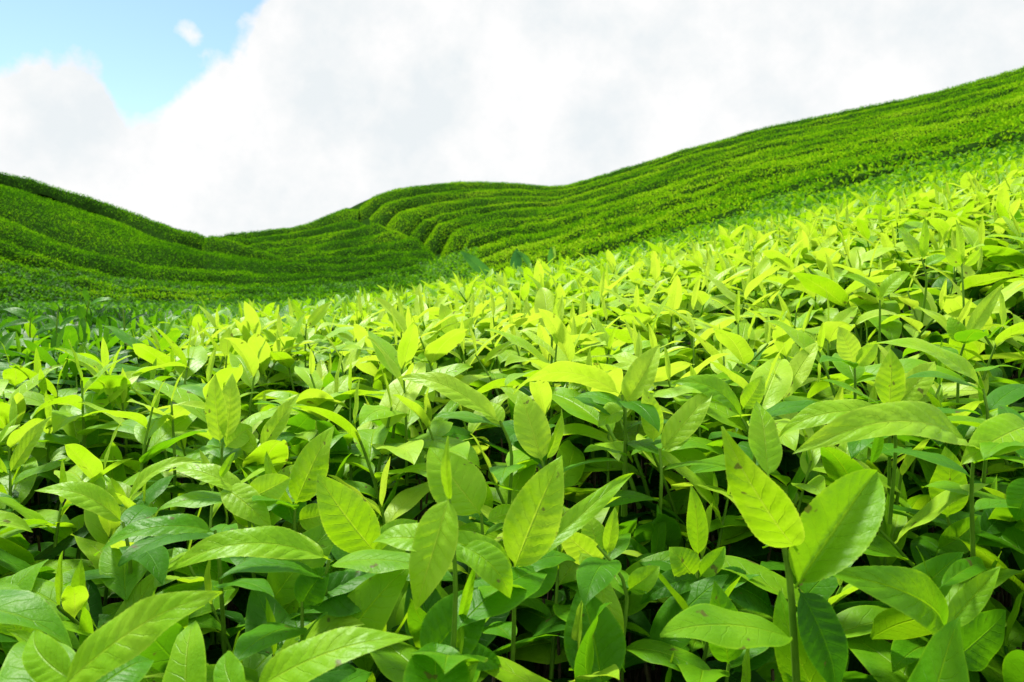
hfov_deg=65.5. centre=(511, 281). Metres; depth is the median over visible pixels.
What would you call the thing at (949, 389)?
tea shoot
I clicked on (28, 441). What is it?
tea shoot
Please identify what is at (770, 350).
tea shoot
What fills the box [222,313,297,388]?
tea shoot
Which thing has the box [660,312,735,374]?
tea shoot
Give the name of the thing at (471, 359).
tea shoot
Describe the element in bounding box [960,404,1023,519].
tea shoot
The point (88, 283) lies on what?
tea hedge
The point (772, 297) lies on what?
tea shoot
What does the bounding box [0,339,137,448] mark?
tea shoot
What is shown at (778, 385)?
tea shoot
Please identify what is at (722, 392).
tea shoot
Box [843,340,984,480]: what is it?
tea shoot
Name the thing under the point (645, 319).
tea shoot
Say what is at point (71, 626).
tea shoot
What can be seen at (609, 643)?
tea shoot
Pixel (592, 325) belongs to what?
tea shoot
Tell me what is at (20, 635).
tea shoot
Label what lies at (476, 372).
tea shoot
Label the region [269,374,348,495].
tea shoot
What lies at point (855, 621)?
tea shoot
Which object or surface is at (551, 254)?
broad leaved plant
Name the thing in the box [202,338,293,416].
tea shoot
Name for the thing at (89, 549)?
tea shoot
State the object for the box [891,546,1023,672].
tea shoot
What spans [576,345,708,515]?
tea shoot
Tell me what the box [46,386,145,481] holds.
tea shoot
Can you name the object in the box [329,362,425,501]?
tea shoot
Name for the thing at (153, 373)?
tea shoot
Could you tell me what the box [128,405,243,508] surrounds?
tea shoot
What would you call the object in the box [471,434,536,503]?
tea shoot
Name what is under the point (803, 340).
tea shoot
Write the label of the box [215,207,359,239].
tea hedge
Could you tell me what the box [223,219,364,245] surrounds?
tea hedge
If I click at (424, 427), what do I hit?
tea shoot
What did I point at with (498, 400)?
tea shoot
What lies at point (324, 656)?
tea shoot
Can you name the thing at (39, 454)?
tea shoot
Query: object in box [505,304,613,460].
tea shoot
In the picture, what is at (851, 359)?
tea shoot
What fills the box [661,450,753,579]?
tea shoot
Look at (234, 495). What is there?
tea shoot
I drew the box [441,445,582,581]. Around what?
tea shoot
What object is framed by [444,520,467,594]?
tea shoot
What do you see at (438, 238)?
tea hedge
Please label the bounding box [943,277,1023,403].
tea shoot
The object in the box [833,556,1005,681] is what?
tea shoot
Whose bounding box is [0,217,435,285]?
tea hedge
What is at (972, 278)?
tea shoot
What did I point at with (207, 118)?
sky
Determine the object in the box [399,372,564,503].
tea shoot
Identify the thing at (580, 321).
tea shoot
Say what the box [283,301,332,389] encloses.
tea shoot
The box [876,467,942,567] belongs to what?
tea shoot
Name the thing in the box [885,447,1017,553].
tea shoot
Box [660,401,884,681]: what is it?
tea shoot
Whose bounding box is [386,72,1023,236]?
tea hedge
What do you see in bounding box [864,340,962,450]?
tea shoot
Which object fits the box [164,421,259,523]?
tea shoot
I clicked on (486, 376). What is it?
tea shoot
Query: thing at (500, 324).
tea shoot
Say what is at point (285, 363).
tea shoot
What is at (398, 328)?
tea shoot
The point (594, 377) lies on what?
tea shoot
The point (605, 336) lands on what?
tea shoot
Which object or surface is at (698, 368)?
tea shoot
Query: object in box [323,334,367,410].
tea shoot
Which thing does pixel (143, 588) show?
tea shoot
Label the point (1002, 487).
tea shoot
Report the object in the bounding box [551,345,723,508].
tea shoot
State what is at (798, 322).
tea shoot
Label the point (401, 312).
tea shoot
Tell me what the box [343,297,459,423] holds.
tea shoot
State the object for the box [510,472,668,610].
tea shoot
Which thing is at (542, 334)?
tea shoot
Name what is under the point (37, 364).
tea shoot
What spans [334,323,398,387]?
tea shoot
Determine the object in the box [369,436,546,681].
tea shoot
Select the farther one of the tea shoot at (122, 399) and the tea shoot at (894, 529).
the tea shoot at (122, 399)
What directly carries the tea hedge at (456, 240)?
on the hillside ground
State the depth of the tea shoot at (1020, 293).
1.24 m
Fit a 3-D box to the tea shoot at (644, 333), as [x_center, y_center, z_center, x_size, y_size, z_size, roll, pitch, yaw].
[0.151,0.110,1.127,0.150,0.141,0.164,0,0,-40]
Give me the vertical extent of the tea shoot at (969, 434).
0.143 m
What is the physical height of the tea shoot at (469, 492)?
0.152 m
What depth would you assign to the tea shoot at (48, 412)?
0.89 m
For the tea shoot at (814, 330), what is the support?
on the tea shoot at (758, 332)
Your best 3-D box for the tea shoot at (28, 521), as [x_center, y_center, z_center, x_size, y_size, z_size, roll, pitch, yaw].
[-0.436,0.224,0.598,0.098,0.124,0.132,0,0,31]
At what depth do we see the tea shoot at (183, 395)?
0.83 m
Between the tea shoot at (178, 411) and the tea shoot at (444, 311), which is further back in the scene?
the tea shoot at (444, 311)
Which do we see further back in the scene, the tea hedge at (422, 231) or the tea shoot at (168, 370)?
the tea hedge at (422, 231)
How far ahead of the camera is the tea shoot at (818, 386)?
0.81 m
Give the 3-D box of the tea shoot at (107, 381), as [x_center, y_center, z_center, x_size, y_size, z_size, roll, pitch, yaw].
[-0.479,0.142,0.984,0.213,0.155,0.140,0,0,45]
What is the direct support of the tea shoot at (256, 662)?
on the tea twig undergrowth
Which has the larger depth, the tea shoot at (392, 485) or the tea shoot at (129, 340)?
the tea shoot at (129, 340)
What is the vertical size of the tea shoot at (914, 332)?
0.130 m
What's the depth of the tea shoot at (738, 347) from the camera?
0.87 m
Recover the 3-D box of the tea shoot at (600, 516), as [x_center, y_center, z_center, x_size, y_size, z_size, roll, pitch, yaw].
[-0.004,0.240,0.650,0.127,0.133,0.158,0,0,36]
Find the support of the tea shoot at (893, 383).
on the tea shoot at (908, 460)
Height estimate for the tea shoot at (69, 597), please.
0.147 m
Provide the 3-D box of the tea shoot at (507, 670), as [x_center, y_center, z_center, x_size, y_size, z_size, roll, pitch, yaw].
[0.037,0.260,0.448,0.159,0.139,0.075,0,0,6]
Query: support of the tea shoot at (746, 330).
on the mature tea foliage at (178, 653)
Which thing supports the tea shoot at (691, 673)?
attached to the mature tea foliage at (178, 653)
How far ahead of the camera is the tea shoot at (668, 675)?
0.50 m
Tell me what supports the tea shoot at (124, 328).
attached to the mature tea foliage at (178, 653)
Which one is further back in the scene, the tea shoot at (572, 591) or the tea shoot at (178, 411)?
the tea shoot at (178, 411)
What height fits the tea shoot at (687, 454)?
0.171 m
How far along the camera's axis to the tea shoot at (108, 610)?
0.55 m
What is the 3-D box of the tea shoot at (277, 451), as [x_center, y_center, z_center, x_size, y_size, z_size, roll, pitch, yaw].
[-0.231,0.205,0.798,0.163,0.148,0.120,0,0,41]
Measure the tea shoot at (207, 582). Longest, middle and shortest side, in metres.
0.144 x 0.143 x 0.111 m
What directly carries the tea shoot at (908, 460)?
attached to the mature tea foliage at (178, 653)
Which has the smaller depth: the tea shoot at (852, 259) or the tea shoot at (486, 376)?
the tea shoot at (486, 376)
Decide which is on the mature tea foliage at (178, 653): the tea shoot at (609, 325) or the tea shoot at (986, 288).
the tea shoot at (609, 325)
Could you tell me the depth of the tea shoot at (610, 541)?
0.56 m
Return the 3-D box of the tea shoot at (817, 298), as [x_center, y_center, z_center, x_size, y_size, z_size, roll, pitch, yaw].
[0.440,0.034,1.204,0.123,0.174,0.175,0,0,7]
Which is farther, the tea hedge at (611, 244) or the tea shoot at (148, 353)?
the tea hedge at (611, 244)
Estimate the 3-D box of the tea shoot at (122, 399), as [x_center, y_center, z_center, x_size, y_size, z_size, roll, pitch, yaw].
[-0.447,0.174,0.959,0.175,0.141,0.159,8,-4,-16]
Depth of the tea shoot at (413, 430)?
0.92 m
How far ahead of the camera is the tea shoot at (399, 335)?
1.20 m
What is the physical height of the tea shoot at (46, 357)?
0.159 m
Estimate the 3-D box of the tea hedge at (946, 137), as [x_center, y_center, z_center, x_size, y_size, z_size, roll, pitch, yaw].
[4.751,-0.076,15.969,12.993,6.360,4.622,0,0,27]
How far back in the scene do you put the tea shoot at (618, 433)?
0.84 m
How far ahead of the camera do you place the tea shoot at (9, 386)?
1.05 m
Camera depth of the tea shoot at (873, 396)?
0.78 m
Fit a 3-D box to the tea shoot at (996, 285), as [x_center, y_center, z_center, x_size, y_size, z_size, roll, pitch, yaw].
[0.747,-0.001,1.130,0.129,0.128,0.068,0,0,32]
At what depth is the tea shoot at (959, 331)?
0.78 m
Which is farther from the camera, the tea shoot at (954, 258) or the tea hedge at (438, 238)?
the tea hedge at (438, 238)
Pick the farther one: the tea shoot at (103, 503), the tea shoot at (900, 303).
the tea shoot at (900, 303)
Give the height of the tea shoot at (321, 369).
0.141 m
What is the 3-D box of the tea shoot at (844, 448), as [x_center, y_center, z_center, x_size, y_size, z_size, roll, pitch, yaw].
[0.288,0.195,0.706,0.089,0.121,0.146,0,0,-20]
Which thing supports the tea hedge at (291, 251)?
on the hillside ground
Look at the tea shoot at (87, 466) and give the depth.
0.71 m
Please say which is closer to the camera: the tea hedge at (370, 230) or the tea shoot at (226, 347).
the tea shoot at (226, 347)
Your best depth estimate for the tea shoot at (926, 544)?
0.59 m
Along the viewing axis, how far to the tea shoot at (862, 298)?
1.14 m
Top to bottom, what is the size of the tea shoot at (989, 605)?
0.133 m
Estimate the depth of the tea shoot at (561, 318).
1.11 m
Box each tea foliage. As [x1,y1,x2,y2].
[0,137,1023,316]
[0,156,1023,681]
[0,197,1023,681]
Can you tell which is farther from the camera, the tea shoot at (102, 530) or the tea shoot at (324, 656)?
the tea shoot at (102, 530)
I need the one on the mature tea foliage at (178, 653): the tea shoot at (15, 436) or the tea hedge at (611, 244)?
the tea shoot at (15, 436)
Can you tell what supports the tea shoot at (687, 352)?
on the tea shoot at (746, 330)
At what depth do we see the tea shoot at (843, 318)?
0.98 m
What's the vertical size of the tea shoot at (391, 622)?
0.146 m
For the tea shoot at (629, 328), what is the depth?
0.96 m
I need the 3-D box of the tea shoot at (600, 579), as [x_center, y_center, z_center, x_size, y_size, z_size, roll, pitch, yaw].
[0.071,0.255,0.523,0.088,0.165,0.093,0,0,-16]
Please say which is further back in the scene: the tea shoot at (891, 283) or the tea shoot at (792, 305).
the tea shoot at (792, 305)
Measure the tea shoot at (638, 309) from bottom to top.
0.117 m
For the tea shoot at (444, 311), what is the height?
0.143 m
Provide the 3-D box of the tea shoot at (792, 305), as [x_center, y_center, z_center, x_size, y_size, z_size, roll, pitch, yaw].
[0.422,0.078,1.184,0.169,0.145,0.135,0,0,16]
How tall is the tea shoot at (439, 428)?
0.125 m
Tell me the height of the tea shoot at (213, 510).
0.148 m
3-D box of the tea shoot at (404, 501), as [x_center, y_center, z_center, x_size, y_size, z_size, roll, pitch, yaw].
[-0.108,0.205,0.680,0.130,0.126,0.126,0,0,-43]
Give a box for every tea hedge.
[0,171,207,250]
[0,184,442,278]
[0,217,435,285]
[0,239,422,291]
[0,256,415,297]
[0,275,381,302]
[202,235,441,270]
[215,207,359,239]
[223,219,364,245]
[246,222,388,251]
[265,230,409,258]
[289,237,431,260]
[359,66,1023,221]
[369,70,1023,226]
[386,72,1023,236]
[409,79,1023,243]
[423,83,1023,254]
[440,86,1023,270]
[454,93,1023,271]
[454,107,1023,279]
[460,104,1023,269]
[469,112,1023,279]
[501,131,997,275]
[564,116,1023,261]
[629,121,1023,244]
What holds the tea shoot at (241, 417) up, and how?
on the mature tea foliage at (178, 653)
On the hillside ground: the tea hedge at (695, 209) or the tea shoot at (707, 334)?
the tea hedge at (695, 209)
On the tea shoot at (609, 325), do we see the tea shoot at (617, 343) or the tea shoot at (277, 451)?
the tea shoot at (617, 343)
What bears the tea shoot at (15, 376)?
on the mature tea foliage at (178, 653)
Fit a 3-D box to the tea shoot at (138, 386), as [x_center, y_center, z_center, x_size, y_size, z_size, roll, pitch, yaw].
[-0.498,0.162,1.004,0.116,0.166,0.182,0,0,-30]
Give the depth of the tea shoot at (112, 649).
0.36 m
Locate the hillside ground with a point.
(366, 221)
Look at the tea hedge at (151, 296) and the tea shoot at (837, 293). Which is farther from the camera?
the tea hedge at (151, 296)
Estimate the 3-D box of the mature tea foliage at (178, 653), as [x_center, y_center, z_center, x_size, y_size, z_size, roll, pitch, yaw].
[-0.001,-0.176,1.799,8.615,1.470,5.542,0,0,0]
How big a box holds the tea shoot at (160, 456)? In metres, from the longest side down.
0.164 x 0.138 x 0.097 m
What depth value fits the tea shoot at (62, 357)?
1.17 m
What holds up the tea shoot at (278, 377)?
on the mature tea foliage at (178, 653)
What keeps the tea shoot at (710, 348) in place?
on the mature tea foliage at (178, 653)
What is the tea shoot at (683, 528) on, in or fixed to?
on the mature tea foliage at (178, 653)
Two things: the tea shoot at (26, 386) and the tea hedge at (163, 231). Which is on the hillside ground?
the tea hedge at (163, 231)
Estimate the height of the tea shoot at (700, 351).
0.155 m
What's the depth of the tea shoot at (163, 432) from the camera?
0.85 m
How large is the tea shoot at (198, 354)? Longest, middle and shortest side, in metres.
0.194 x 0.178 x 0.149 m
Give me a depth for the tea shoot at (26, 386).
0.94 m
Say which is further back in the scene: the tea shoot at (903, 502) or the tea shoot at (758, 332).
the tea shoot at (758, 332)
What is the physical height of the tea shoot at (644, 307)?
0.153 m
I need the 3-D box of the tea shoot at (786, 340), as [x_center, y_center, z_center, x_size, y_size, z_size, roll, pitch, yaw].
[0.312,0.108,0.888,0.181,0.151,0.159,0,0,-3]
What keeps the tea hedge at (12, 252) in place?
on the hillside ground
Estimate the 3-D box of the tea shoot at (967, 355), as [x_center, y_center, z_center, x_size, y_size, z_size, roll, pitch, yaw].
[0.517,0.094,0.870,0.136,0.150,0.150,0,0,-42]
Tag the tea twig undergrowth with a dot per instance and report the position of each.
(1002, 597)
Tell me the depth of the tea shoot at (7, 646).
0.50 m
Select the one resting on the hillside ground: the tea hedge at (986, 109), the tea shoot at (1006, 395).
the tea hedge at (986, 109)
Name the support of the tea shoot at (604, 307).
on the mature tea foliage at (178, 653)
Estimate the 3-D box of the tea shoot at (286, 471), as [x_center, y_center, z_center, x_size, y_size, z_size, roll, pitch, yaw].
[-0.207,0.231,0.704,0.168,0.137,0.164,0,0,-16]
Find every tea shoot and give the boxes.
[0,307,50,337]
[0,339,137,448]
[0,343,68,405]
[0,351,80,384]
[0,365,63,454]
[0,380,27,397]
[0,391,131,515]
[0,392,61,502]
[0,416,73,512]
[0,422,209,558]
[0,458,132,559]
[0,475,167,606]
[0,519,54,534]
[0,551,229,635]
[0,590,222,681]
[0,623,43,655]
[1,355,80,391]
[1,367,62,463]
[7,330,85,394]
[7,397,74,465]
[7,629,31,641]
[8,347,69,405]
[9,361,77,435]
[26,359,43,379]
[31,340,83,413]
[32,341,88,386]
[34,302,77,337]
[35,481,168,585]
[42,322,154,392]
[46,367,194,476]
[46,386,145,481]
[47,605,93,649]
[49,481,234,587]
[51,288,114,331]
[51,365,143,510]
[53,337,208,453]
[62,457,200,507]
[62,591,210,664]
[64,559,122,628]
[65,345,151,443]
[71,510,186,594]
[74,341,143,401]
[78,326,207,403]
[78,350,140,448]
[78,395,196,486]
[81,574,156,628]
[82,378,206,493]
[86,319,212,394]
[94,513,273,655]
[98,389,189,497]
[103,308,146,362]
[107,348,200,406]
[113,372,160,441]
[117,358,178,431]
[127,369,230,495]
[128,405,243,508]
[129,385,174,470]
[132,326,243,393]
[138,332,207,394]
[140,347,297,455]
[144,631,281,677]
[154,507,322,646]
[156,327,225,382]
[158,452,310,577]
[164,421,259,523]
[164,526,409,594]
[168,450,291,644]
[175,383,294,465]
[186,373,256,523]
[187,464,292,568]
[193,419,263,522]
[195,378,259,486]
[200,560,231,651]
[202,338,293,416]
[204,426,307,507]
[206,598,364,681]
[207,330,316,419]
[213,626,412,681]
[216,486,246,643]
[218,345,286,393]
[219,328,242,367]
[221,510,281,576]
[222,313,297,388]
[234,567,376,660]
[235,393,299,483]
[237,336,273,402]
[240,312,348,403]
[247,333,277,400]
[252,354,368,406]
[252,425,336,563]
[253,392,266,439]
[254,348,385,420]
[268,387,347,461]
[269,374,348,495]
[273,378,426,525]
[281,359,379,480]
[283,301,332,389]
[288,395,379,478]
[290,352,403,454]
[293,474,452,617]
[295,580,440,678]
[311,322,427,461]
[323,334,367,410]
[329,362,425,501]
[329,456,429,552]
[331,308,375,380]
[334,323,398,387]
[335,318,455,362]
[339,336,422,405]
[341,305,462,422]
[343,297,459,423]
[343,401,433,475]
[348,308,437,401]
[359,337,479,485]
[364,294,436,371]
[364,394,500,487]
[367,672,375,681]
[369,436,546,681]
[373,313,516,410]
[378,387,469,504]
[385,400,540,518]
[386,307,411,337]
[388,442,490,522]
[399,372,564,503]
[403,642,469,681]
[408,402,447,448]
[411,338,436,366]
[418,342,488,375]
[419,376,533,486]
[420,569,500,681]
[426,447,511,562]
[435,316,485,404]
[439,304,474,362]
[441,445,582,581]
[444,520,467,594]
[446,292,528,368]
[448,516,502,581]
[454,324,514,409]
[456,456,633,661]
[456,626,463,653]
[459,325,514,411]
[459,394,508,473]
[464,315,536,393]
[465,292,541,393]
[466,287,578,370]
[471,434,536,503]
[477,308,655,450]
[477,617,490,681]
[481,505,609,635]
[485,296,601,415]
[485,600,618,681]
[486,391,623,490]
[487,313,554,381]
[493,381,632,475]
[502,496,624,678]
[503,325,560,431]
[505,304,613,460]
[505,332,603,384]
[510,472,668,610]
[512,361,660,516]
[513,316,606,424]
[519,295,599,334]
[523,314,619,371]
[524,293,590,350]
[548,323,700,460]
[550,362,664,458]
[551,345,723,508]
[553,330,693,486]
[559,314,660,412]
[561,507,646,593]
[562,505,659,601]
[563,589,625,681]
[564,433,738,546]
[569,504,666,669]
[569,653,673,681]
[570,293,625,346]
[570,302,575,333]
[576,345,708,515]
[576,545,709,681]
[578,363,653,487]
[583,357,712,516]
[586,300,688,343]
[587,302,667,364]
[596,312,634,354]
[596,332,625,347]
[602,285,705,368]
[602,312,683,375]
[604,387,725,511]
[605,291,685,402]
[613,274,731,380]
[620,486,772,670]
[622,503,712,652]
[623,319,684,372]
[623,320,688,462]
[625,277,726,355]
[637,324,750,437]
[638,473,780,574]
[643,306,714,367]
[644,364,750,511]
[646,276,753,366]
[647,572,772,681]
[653,312,804,386]
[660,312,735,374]
[660,345,729,422]
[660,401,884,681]
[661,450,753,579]
[665,345,814,450]
[667,581,774,681]
[672,375,815,464]
[683,291,823,398]
[683,386,900,492]
[686,429,912,540]
[693,313,756,387]
[697,278,793,366]
[699,264,798,349]
[700,555,888,681]
[710,297,772,366]
[715,363,875,481]
[721,272,804,319]
[722,302,835,386]
[724,426,910,507]
[725,356,823,413]
[735,342,818,420]
[736,310,842,432]
[737,304,858,411]
[740,287,835,348]
[741,320,964,407]
[741,648,750,681]
[745,315,814,441]
[747,292,822,351]
[756,246,843,334]
[762,483,990,567]
[763,294,817,346]
[770,249,877,340]
[778,399,981,524]
[783,383,905,475]
[784,491,906,641]
[789,333,861,392]
[790,287,857,372]
[792,230,900,312]
[793,254,901,347]
[793,400,1023,578]
[798,443,918,538]
[806,344,965,470]
[820,327,882,403]
[821,341,977,459]
[822,350,935,495]
[826,302,912,394]
[827,438,939,567]
[832,238,899,342]
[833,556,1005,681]
[842,271,909,363]
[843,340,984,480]
[845,653,849,671]
[848,256,931,337]
[856,274,1011,388]
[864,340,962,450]
[866,338,1023,511]
[866,442,927,565]
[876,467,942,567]
[878,258,912,348]
[883,247,1023,314]
[885,371,1016,498]
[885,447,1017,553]
[890,261,1011,361]
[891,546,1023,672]
[896,217,945,338]
[902,284,1019,408]
[904,237,1023,323]
[905,394,1023,490]
[906,250,983,332]
[908,230,994,293]
[912,298,1023,398]
[924,551,1007,657]
[931,292,1023,383]
[932,476,1023,605]
[933,310,1008,386]
[933,381,976,475]
[936,383,1023,531]
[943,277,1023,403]
[945,220,980,397]
[947,415,1023,581]
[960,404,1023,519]
[978,375,1023,493]
[980,223,1023,298]
[983,487,1023,620]
[985,277,1023,294]
[989,313,1023,378]
[994,262,1023,315]
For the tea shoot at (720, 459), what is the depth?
0.70 m
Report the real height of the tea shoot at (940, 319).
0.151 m
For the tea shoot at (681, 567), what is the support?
attached to the mature tea foliage at (178, 653)
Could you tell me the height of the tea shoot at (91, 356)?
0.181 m
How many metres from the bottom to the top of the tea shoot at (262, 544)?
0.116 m
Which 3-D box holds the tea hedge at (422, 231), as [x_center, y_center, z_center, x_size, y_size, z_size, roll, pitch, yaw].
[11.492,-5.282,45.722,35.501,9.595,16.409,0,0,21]
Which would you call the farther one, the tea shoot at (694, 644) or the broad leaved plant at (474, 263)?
the broad leaved plant at (474, 263)
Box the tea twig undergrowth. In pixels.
[2,267,1023,681]
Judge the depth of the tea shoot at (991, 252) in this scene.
1.21 m
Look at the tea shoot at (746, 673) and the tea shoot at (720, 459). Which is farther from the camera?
the tea shoot at (720, 459)
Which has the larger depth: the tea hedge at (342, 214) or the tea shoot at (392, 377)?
the tea hedge at (342, 214)
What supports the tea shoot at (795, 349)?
attached to the mature tea foliage at (178, 653)
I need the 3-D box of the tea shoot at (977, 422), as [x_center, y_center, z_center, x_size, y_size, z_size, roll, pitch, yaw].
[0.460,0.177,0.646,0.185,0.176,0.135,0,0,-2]
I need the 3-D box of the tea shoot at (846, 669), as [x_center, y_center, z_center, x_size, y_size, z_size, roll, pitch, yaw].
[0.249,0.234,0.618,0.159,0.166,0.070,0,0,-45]
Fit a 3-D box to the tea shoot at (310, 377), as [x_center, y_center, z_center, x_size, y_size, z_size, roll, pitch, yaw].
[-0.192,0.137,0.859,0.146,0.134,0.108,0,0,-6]
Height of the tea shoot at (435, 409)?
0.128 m
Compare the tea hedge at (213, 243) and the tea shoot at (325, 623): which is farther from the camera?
the tea hedge at (213, 243)
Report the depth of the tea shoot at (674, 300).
1.13 m
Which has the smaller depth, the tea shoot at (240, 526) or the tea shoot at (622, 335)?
the tea shoot at (240, 526)
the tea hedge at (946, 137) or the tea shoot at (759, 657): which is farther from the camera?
the tea hedge at (946, 137)
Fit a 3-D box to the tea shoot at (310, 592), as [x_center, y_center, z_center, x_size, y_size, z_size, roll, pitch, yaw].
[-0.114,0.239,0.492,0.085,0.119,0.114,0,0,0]
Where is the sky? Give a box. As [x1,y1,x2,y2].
[0,0,1023,236]
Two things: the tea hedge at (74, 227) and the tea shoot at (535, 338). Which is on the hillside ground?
the tea hedge at (74, 227)
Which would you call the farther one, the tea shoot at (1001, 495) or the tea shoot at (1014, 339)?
the tea shoot at (1014, 339)
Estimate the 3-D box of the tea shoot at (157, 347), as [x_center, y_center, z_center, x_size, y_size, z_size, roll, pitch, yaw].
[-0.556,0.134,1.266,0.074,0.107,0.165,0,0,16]
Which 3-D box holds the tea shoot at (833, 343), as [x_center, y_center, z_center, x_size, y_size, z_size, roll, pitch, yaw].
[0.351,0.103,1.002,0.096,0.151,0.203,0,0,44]
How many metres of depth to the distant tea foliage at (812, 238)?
1.52 m
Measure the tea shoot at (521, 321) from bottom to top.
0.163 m
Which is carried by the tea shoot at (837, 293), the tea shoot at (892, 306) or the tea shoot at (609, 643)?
the tea shoot at (892, 306)
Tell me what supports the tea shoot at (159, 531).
attached to the mature tea foliage at (178, 653)
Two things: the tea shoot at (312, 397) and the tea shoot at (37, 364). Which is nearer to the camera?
the tea shoot at (312, 397)
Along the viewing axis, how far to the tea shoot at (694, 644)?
0.61 m
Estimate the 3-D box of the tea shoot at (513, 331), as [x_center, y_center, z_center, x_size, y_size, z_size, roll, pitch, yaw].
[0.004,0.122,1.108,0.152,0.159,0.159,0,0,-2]
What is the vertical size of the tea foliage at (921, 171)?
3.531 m
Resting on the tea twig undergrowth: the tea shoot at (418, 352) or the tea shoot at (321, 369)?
the tea shoot at (418, 352)
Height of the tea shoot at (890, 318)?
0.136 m
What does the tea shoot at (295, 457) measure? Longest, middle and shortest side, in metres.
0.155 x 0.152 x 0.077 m
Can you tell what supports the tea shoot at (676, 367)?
on the mature tea foliage at (178, 653)
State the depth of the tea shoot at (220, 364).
1.23 m
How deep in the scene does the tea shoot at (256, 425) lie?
0.94 m
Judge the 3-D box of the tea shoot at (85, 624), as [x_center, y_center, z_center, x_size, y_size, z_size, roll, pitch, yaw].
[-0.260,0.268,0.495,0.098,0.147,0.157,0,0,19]
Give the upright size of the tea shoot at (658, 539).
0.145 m
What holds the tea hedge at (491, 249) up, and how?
on the hillside ground
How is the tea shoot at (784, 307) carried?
on the mature tea foliage at (178, 653)
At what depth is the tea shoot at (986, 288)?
1.21 m
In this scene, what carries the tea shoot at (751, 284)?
on the mature tea foliage at (178, 653)
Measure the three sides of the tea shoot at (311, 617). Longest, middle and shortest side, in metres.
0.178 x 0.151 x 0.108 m
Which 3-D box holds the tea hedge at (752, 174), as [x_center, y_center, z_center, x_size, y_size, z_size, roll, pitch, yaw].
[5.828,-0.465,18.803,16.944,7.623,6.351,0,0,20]
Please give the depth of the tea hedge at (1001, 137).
9.15 m
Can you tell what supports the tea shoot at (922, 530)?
on the mature tea foliage at (178, 653)
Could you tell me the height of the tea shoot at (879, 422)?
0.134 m
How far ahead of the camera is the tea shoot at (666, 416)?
0.92 m
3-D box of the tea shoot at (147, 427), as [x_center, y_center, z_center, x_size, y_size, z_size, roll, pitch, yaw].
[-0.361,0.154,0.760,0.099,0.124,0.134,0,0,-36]
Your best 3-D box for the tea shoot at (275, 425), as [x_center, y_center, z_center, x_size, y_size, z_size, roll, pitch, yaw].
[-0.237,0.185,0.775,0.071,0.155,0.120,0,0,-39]
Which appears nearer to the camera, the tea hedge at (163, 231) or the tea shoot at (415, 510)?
the tea shoot at (415, 510)
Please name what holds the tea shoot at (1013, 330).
on the mature tea foliage at (178, 653)
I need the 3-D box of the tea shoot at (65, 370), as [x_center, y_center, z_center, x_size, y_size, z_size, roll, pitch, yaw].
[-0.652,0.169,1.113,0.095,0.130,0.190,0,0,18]
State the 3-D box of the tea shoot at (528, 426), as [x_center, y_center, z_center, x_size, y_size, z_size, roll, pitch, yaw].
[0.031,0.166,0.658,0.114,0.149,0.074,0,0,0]
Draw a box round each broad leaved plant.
[460,251,496,277]
[510,248,530,268]
[548,247,555,263]
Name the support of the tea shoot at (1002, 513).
on the mature tea foliage at (178, 653)
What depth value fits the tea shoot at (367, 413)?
0.77 m
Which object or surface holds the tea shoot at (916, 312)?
on the mature tea foliage at (178, 653)
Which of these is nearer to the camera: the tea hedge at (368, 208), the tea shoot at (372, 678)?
the tea shoot at (372, 678)
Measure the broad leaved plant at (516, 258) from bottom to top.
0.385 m
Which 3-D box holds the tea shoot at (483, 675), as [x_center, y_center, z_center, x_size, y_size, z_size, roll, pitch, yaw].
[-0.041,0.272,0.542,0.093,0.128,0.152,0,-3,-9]
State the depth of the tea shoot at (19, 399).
0.93 m
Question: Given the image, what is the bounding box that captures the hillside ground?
[0,183,1023,681]
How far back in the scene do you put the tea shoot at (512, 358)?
0.90 m
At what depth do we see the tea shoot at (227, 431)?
0.75 m
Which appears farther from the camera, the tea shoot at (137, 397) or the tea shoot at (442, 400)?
the tea shoot at (137, 397)
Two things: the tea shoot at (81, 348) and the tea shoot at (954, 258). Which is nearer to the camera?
the tea shoot at (954, 258)
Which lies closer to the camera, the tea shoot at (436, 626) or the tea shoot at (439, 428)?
the tea shoot at (436, 626)
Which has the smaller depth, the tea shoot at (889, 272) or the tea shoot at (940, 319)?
the tea shoot at (940, 319)
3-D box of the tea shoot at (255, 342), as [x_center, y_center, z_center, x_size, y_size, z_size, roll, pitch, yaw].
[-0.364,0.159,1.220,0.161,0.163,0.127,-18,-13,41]
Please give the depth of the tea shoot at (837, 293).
1.10 m
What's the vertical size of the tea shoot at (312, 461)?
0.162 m
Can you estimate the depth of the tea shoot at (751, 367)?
0.86 m
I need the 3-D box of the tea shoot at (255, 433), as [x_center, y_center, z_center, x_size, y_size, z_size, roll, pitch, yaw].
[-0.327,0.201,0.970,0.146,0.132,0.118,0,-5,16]
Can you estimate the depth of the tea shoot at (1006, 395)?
0.62 m
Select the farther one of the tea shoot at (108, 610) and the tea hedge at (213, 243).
the tea hedge at (213, 243)
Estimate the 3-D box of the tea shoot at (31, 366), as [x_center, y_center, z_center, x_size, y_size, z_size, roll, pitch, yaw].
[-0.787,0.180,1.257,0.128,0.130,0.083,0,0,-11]
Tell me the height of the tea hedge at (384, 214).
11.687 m

